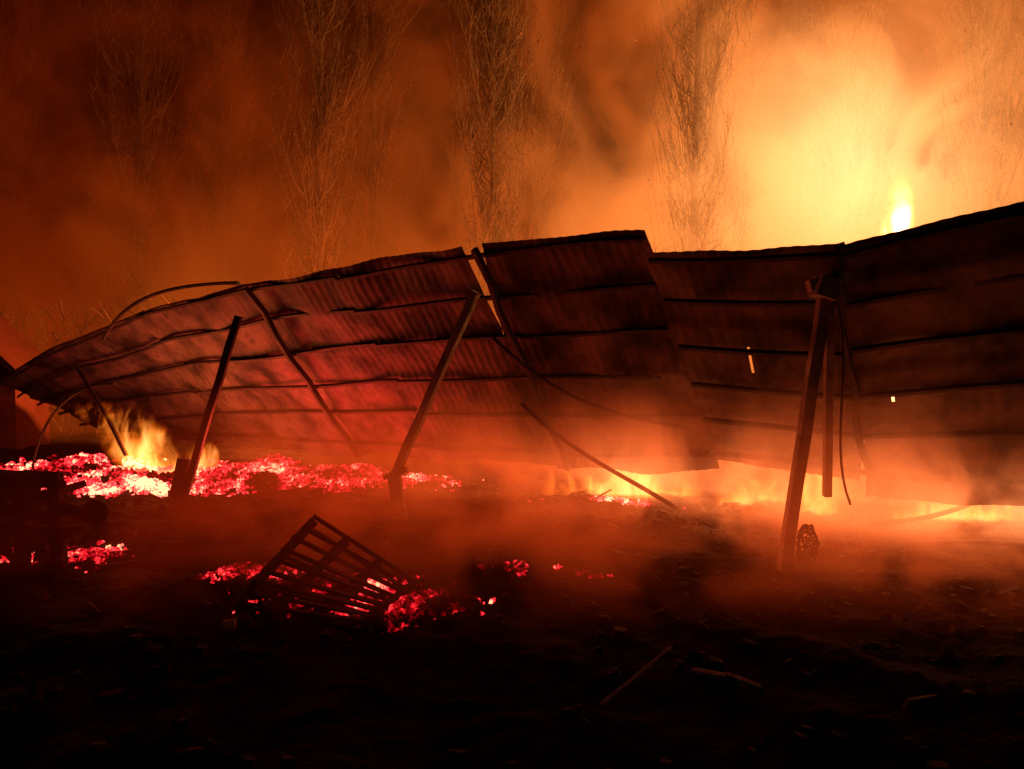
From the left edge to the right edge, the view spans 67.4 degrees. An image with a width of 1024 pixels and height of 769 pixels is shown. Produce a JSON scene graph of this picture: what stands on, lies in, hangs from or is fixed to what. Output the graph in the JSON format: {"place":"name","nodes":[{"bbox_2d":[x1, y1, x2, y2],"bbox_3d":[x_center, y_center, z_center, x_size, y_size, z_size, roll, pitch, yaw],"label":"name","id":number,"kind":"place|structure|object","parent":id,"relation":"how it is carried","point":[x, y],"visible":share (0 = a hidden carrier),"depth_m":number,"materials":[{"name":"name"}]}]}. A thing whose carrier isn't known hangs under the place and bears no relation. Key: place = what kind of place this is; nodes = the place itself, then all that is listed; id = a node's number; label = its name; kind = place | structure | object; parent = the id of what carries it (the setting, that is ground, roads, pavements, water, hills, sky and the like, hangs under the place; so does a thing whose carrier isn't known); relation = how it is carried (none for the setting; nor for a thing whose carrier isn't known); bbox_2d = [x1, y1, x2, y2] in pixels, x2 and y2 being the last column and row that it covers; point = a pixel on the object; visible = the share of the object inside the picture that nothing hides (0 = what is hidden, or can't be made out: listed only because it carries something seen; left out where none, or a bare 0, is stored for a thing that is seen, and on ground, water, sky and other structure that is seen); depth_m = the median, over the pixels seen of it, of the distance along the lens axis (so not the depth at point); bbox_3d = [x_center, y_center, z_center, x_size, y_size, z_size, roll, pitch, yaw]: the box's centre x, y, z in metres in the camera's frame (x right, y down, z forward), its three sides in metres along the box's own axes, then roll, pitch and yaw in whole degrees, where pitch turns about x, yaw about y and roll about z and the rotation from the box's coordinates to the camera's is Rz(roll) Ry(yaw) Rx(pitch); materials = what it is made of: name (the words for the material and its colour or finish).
{"place":"outdoors","nodes":[
{"label":"outdoors","id":0,"kind":"place"},
{"bbox_2d":[0,359,1023,768],"bbox_3d":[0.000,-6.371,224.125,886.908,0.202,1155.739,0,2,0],"label":"ground","id":1,"kind":"structure","parent":0,"point":[420,695],"depth_m":4.50,"materials":[{"name":"black soil"}]},
{"bbox_2d":[0,0,46,326],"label":"poplar tree","id":2,"kind":"object","parent":1,"relation":"on","point":[4,184],"visible":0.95,"depth_m":20.02,"materials":[{"name":"brown plant"}]},
{"bbox_2d":[0,316,49,448],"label":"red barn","id":3,"kind":"structure","parent":1,"relation":"on","point":[24,418],"depth_m":14.18,"materials":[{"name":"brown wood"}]},
{"bbox_2d":[0,469,108,568],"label":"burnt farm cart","id":4,"kind":"object","parent":1,"relation":"on","point":[23,536],"visible":0.98,"depth_m":6.13,"materials":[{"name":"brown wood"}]},
{"bbox_2d":[0,454,123,480],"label":"ember pile","id":5,"kind":"object","parent":1,"relation":"on","point":[12,465],"visible":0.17,"depth_m":11.37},
{"bbox_2d":[0,539,152,572],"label":"ember pile","id":6,"kind":"object","parent":1,"relation":"on","point":[85,553],"visible":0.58,"depth_m":6.56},
{"bbox_2d":[77,0,207,322],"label":"poplar tree","id":7,"kind":"object","parent":1,"relation":"on","point":[135,234],"visible":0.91,"depth_m":18.64,"materials":[{"name":"brown plant"}]},
{"bbox_2d":[176,0,265,295],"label":"poplar tree","id":8,"kind":"object","parent":1,"relation":"on","point":[216,50],"visible":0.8,"depth_m":20.08,"materials":[{"name":"brown plant"}]},
{"bbox_2d":[220,618,235,628],"bbox_3d":[-1.748,1.480,4.757,0.102,0.058,0.091,2,3,37],"label":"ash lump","id":9,"kind":"object","parent":1,"relation":"on","point":[228,624],"visible":1,"depth_m":4.73,"materials":[{"name":"black"}]},
{"bbox_2d":[38,452,483,497],"bbox_3d":[-4.247,1.211,10.746,7.565,0.415,3.365,1,2,16],"label":"ember pile","id":10,"kind":"object","parent":1,"relation":"on","point":[271,472],"visible":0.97,"depth_m":10.14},
{"bbox_2d":[263,0,378,278],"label":"poplar tree","id":11,"kind":"object","parent":1,"relation":"on","point":[317,245],"visible":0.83,"depth_m":16.42,"materials":[{"name":"brown plant"}]},
{"bbox_2d":[230,514,420,621],"bbox_3d":[-1.286,1.252,5.166,1.266,0.641,0.694,0,2,0],"label":"burnt pallet","id":12,"kind":"object","parent":1,"relation":"on","point":[324,604],"visible":0.88,"depth_m":5.24,"materials":[{"name":"brown wood"}]},
{"bbox_2d":[197,561,495,633],"bbox_3d":[-1.304,1.476,5.421,2.412,0.186,1.228,0,2,13],"label":"ember pile","id":13,"kind":"object","parent":1,"relation":"on","point":[418,602],"visible":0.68,"depth_m":5.21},
{"bbox_2d":[312,0,430,266],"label":"poplar tree","id":14,"kind":"object","parent":1,"relation":"on","point":[374,239],"visible":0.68,"depth_m":18.15,"materials":[{"name":"brown plant"}]},
{"bbox_2d":[0,206,893,440],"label":"hedge undergrowth","id":15,"kind":"object","parent":1,"relation":"on","point":[39,331],"visible":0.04,"depth_m":16.26,"materials":[{"name":"brown plant"}]},
{"bbox_2d":[443,0,545,330],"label":"poplar tree","id":16,"kind":"object","parent":1,"relation":"on","point":[493,71],"visible":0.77,"depth_m":16.48,"materials":[{"name":"brown plant"}]},
{"bbox_2d":[0,201,1023,572],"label":"collapsed shed","id":17,"kind":"structure","parent":1,"relation":"on","point":[612,351],"depth_m":7.81,"materials":[{"name":"metal"}]},
{"bbox_2d":[0,465,1023,768],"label":"charred debris","id":18,"kind":"object","parent":1,"relation":"on","point":[928,707],"visible":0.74,"depth_m":5.54,"materials":[{"name":"brown wood"}]},
{"bbox_2d":[473,560,612,578],"bbox_3d":[0.246,1.450,6.089,1.100,0.122,0.357,0,2,5],"label":"ember pile","id":19,"kind":"object","parent":1,"relation":"on","point":[515,568],"visible":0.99,"depth_m":5.98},
{"bbox_2d":[502,0,594,239],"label":"poplar tree","id":20,"kind":"object","parent":1,"relation":"on","point":[547,193],"visible":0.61,"depth_m":19.59,"materials":[{"name":"brown plant"}]},
{"bbox_2d":[528,495,685,508],"bbox_3d":[1.082,1.354,8.872,1.810,0.158,0.345,0,2,4],"label":"ember pile","id":21,"kind":"object","parent":1,"relation":"on","point":[623,501],"visible":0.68,"depth_m":8.82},
{"bbox_2d":[599,646,671,706],"bbox_3d":[0.640,1.466,3.891,0.020,0.070,0.727,2,3,38],"label":"broken stick","id":22,"kind":"object","parent":1,"relation":"on","point":[632,678],"visible":1,"depth_m":3.85,"materials":[{"name":"brown wood"}]},
{"bbox_2d":[642,0,762,251],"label":"poplar tree","id":23,"kind":"object","parent":1,"relation":"on","point":[695,217],"visible":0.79,"depth_m":16.93,"materials":[{"name":"brown plant"}]},
{"bbox_2d":[659,0,773,251],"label":"poplar tree","id":24,"kind":"object","parent":1,"relation":"on","point":[718,134],"visible":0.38,"depth_m":18.39,"materials":[{"name":"brown plant"}]},
{"bbox_2d":[690,667,760,689],"bbox_3d":[1.094,1.500,3.938,0.355,0.050,0.055,1,2,33],"label":"ash covered board","id":25,"kind":"object","parent":1,"relation":"on","point":[724,676],"visible":1,"depth_m":3.92,"materials":[{"name":"black wood"}]},
{"bbox_2d":[808,635,819,641],"bbox_3d":[1.753,1.496,4.462,0.095,0.076,0.050,-1,2,-34],"label":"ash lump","id":26,"kind":"object","parent":1,"relation":"on","point":[814,638],"visible":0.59,"depth_m":4.46,"materials":[{"name":"black"}]},
{"bbox_2d":[784,0,900,245],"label":"poplar tree","id":27,"kind":"object","parent":1,"relation":"on","point":[840,92],"visible":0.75,"depth_m":19.97,"materials":[{"name":"brown plant"}]},
{"bbox_2d":[909,0,1023,225],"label":"poplar tree","id":28,"kind":"object","parent":1,"relation":"on","point":[980,144],"visible":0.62,"depth_m":16.40,"materials":[{"name":"brown plant"}]},
{"bbox_2d":[965,0,1023,209],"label":"poplar tree","id":29,"kind":"object","parent":1,"relation":"on","point":[1018,196],"visible":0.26,"depth_m":17.08,"materials":[{"name":"brown plant"}]},
{"bbox_2d":[0,0,1023,358],"label":"sky","id":30,"kind":"structure","parent":0,"point":[616,69],"materials":[{"name":"orange"}]}
]}

